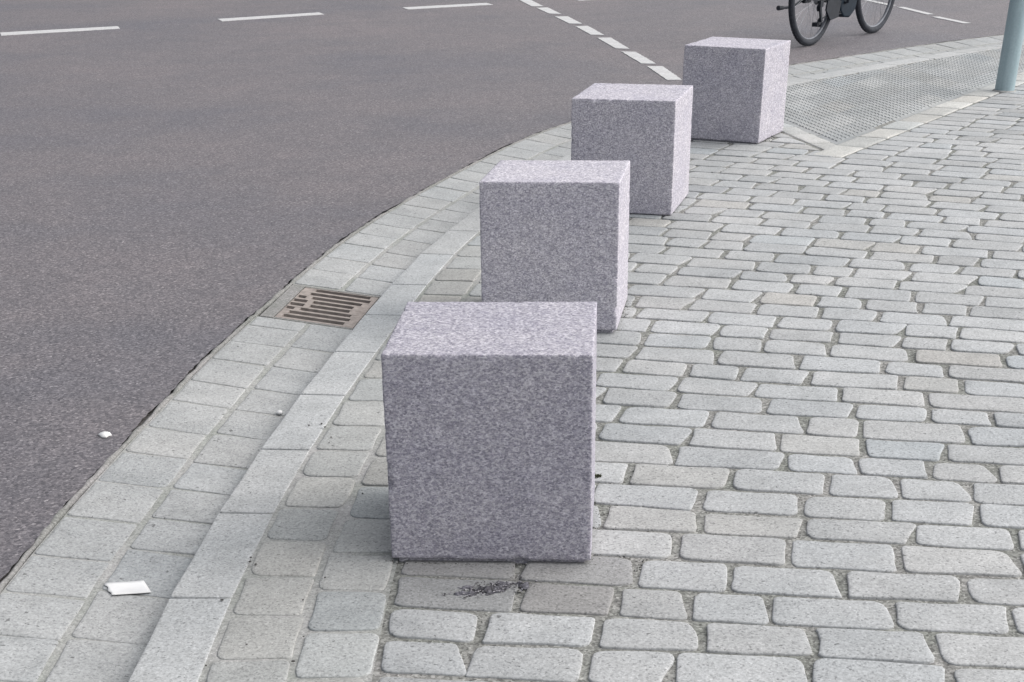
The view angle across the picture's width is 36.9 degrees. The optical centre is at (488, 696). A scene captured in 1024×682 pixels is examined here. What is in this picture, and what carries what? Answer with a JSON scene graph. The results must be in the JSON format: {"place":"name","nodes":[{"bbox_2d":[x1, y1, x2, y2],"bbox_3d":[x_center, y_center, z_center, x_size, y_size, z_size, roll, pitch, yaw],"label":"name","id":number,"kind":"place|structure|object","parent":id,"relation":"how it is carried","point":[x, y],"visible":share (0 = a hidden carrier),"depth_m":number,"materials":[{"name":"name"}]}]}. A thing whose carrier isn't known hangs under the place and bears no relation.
{"place":"outdoors","nodes":[
{"label":"outdoors","id":0,"kind":"place"},
{"bbox_2d":[0,35,1003,681],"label":"gutter","id":1,"kind":"object","parent":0,"point":[32,629],"visible":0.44,"depth_m":4.09,"materials":[{"name":"grey concrete"}]},
{"bbox_2d":[104,580,150,594],"bbox_3d":[-0.812,-0.243,3.445,0.093,0.004,0.070,-5,28,-23],"label":"paper slip","id":2,"kind":"object","parent":1,"relation":"on","point":[128,587],"visible":1,"depth_m":3.44,"materials":[{"name":"white paper"}]},
{"bbox_2d":[260,284,380,329],"bbox_3d":[-0.590,-1.370,5.559,0.366,0.090,0.446,9,30,5],"label":"drain grate","id":3,"kind":"object","parent":1,"relation":"in","point":[320,306],"visible":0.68,"depth_m":5.54,"materials":[{"name":"metal"}]},
{"bbox_2d":[0,0,1009,578],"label":"road","id":4,"kind":"structure","parent":0,"point":[186,186],"depth_m":8.74,"materials":[{"name":"grey asphalt"}]},
{"bbox_2d":[0,26,119,35],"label":"road marking","id":5,"kind":"object","parent":4,"relation":"on","point":[55,31],"visible":1,"depth_m":14.30,"materials":[{"name":"paint"}]},
{"bbox_2d":[98,431,111,437],"bbox_3d":[-1.068,-0.729,4.268,0.033,0.006,0.046,-18,33,-28],"label":"litter scrap","id":6,"kind":"object","parent":4,"relation":"on","point":[104,434],"visible":1,"depth_m":4.26,"materials":[{"name":"white paper"}]},
{"bbox_2d":[218,12,323,20],"bbox_3d":[-2.151,-6.727,15.174,1.109,0.004,0.258,-15,32,-23],"label":"road marking","id":7,"kind":"object","parent":4,"relation":"on","point":[269,16],"visible":1,"depth_m":15.15,"materials":[{"name":"paint"}]},
{"bbox_2d":[0,58,833,581],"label":"road seam","id":8,"kind":"object","parent":4,"relation":"on","point":[232,332],"visible":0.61,"depth_m":4.94,"materials":[{"name":"black asphalt"}]},
{"bbox_2d":[402,3,492,9],"bbox_3d":[-0.423,-7.139,15.854,0.954,0.004,0.250,-12,31,-19],"label":"road marking","id":9,"kind":"object","parent":4,"relation":"on","point":[445,6],"visible":1,"depth_m":15.84,"materials":[{"name":"paint"}]},
{"bbox_2d":[0,35,999,593],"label":"seam bead","id":10,"kind":"object","parent":4,"relation":"on","point":[56,519],"visible":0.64,"depth_m":4.68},
{"bbox_2d":[520,0,541,6],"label":"road marking","id":11,"kind":"object","parent":4,"relation":"on","point":[531,3],"visible":1,"depth_m":15.93,"materials":[{"name":"paint"}]},
{"bbox_2d":[537,7,560,13],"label":"road marking","id":12,"kind":"object","parent":4,"relation":"on","point":[547,10],"visible":1,"depth_m":15.20,"materials":[{"name":"paint"}]},
{"bbox_2d":[555,16,581,23],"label":"road marking","id":13,"kind":"object","parent":4,"relation":"on","point":[567,19],"visible":1,"depth_m":14.36,"materials":[{"name":"paint"}]},
{"bbox_2d":[575,26,603,34],"bbox_3d":[0.889,-5.856,13.482,0.117,0.004,0.812,-4,29,-6],"label":"road marking","id":14,"kind":"object","parent":4,"relation":"on","point":[589,30],"visible":1,"depth_m":13.47,"materials":[{"name":"paint"}]},
{"bbox_2d":[598,37,628,48],"bbox_3d":[1.026,-5.358,12.575,0.117,0.004,0.876,-4,29,-5],"label":"road marking","id":15,"kind":"object","parent":4,"relation":"on","point":[612,42],"visible":1,"depth_m":12.54,"materials":[{"name":"paint"}]},
{"bbox_2d":[621,51,655,63],"bbox_3d":[1.143,-4.872,11.690,0.108,0.004,0.836,-4,29,-5],"label":"road marking","id":16,"kind":"object","parent":4,"relation":"on","point":[639,58],"visible":1,"depth_m":11.67,"materials":[{"name":"paint"}]},
{"bbox_2d":[647,66,681,79],"bbox_3d":[1.248,-4.421,10.870,0.114,0.004,0.797,-3,29,-4],"label":"road marking","id":17,"kind":"object","parent":4,"relation":"on","point":[664,72],"visible":1,"depth_m":10.87,"materials":[{"name":"paint"}]},
{"bbox_2d":[776,0,894,45],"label":"bicycle","id":18,"kind":"object","parent":4,"relation":"on","point":[834,9],"visible":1,"depth_m":12.22,"materials":[{"name":"rubber"}]},
{"bbox_2d":[864,0,895,5],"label":"road marking","id":19,"kind":"object","parent":4,"relation":"on","point":[878,2],"visible":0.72,"depth_m":15.31,"materials":[{"name":"paint"}]},
{"bbox_2d":[897,7,933,14],"bbox_3d":[4.044,-6.495,14.520,0.075,0.004,0.793,-4,29,-6],"label":"road marking","id":20,"kind":"object","parent":4,"relation":"on","point":[918,11],"visible":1,"depth_m":14.51,"materials":[{"name":"paint"}]},
{"bbox_2d":[934,16,968,23],"bbox_3d":[4.137,-6.051,13.712,0.074,0.004,0.652,-6,29,-9],"label":"road marking","id":21,"kind":"object","parent":4,"relation":"on","point":[953,20],"visible":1,"depth_m":13.65,"materials":[{"name":"paint"}]},
{"bbox_2d":[224,50,1023,681],"bbox_3d":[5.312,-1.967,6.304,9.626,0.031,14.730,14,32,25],"label":"cobbled pavement","id":22,"kind":"structure","parent":0,"point":[857,648],"depth_m":4.12,"materials":[{"name":"grey stone"}]},
{"bbox_2d":[198,231,481,681],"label":"sett strip","id":23,"kind":"object","parent":22,"relation":"on","point":[326,655],"visible":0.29,"depth_m":3.47,"materials":[{"name":"grey stone"}]},
{"bbox_2d":[381,301,596,562],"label":"granite block","id":24,"kind":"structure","parent":22,"relation":"on","point":[489,415],"depth_m":3.35,"materials":[{"name":"grey stone"}]},
{"bbox_2d":[442,575,536,597],"bbox_3d":[0.005,-0.233,3.337,0.219,0.020,0.082,-10,30,-16],"label":"burnt scrap","id":25,"kind":"object","parent":22,"relation":"on","point":[492,588],"visible":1,"depth_m":3.33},
{"bbox_2d":[479,160,629,332],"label":"granite block","id":26,"kind":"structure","parent":22,"relation":"on","point":[554,231],"depth_m":4.97,"materials":[{"name":"grey stone"}]},
{"bbox_2d":[128,41,1023,681],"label":"kerb","id":27,"kind":"structure","parent":22,"relation":"on","point":[182,639],"depth_m":3.93,"materials":[{"name":"stone"}]},
{"bbox_2d":[384,132,782,570],"bbox_3d":[0.609,-1.762,6.088,0.861,0.008,6.226,5,29,11],"label":"loose grit","id":28,"kind":"object","parent":22,"relation":"on","point":[606,483],"visible":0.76,"depth_m":3.64,"materials":[{"name":"grey gravel"}]},
{"bbox_2d":[571,83,692,215],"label":"granite block","id":29,"kind":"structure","parent":22,"relation":"on","point":[644,130],"depth_m":6.59,"materials":[{"name":"grey stone"}]},
{"bbox_2d":[682,37,790,143],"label":"granite block","id":30,"kind":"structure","parent":22,"relation":"on","point":[739,89],"depth_m":8.20,"materials":[{"name":"grey stone"}]},
{"bbox_2d":[781,72,1023,157],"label":"paving border","id":31,"kind":"object","parent":22,"relation":"on","point":[851,146],"visible":0.7,"depth_m":8.61,"materials":[{"name":"grey stone"}]},
{"bbox_2d":[784,38,1023,144],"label":"tactile paving","id":32,"kind":"structure","parent":22,"relation":"on","point":[957,76],"depth_m":9.85,"materials":[{"name":"concrete"}]},
{"bbox_2d":[992,0,1023,92],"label":"sign post","id":33,"kind":"object","parent":22,"relation":"on","point":[1012,43],"visible":0.78,"depth_m":9.64,"materials":[{"name":"metal"}]},
{"bbox_2d":[791,34,1003,64],"bbox_3d":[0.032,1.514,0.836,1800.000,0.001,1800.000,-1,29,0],"label":"ground","id":34,"kind":"structure","parent":0,"point":[904,47],"depth_m":14.99,"materials":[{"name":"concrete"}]}
]}

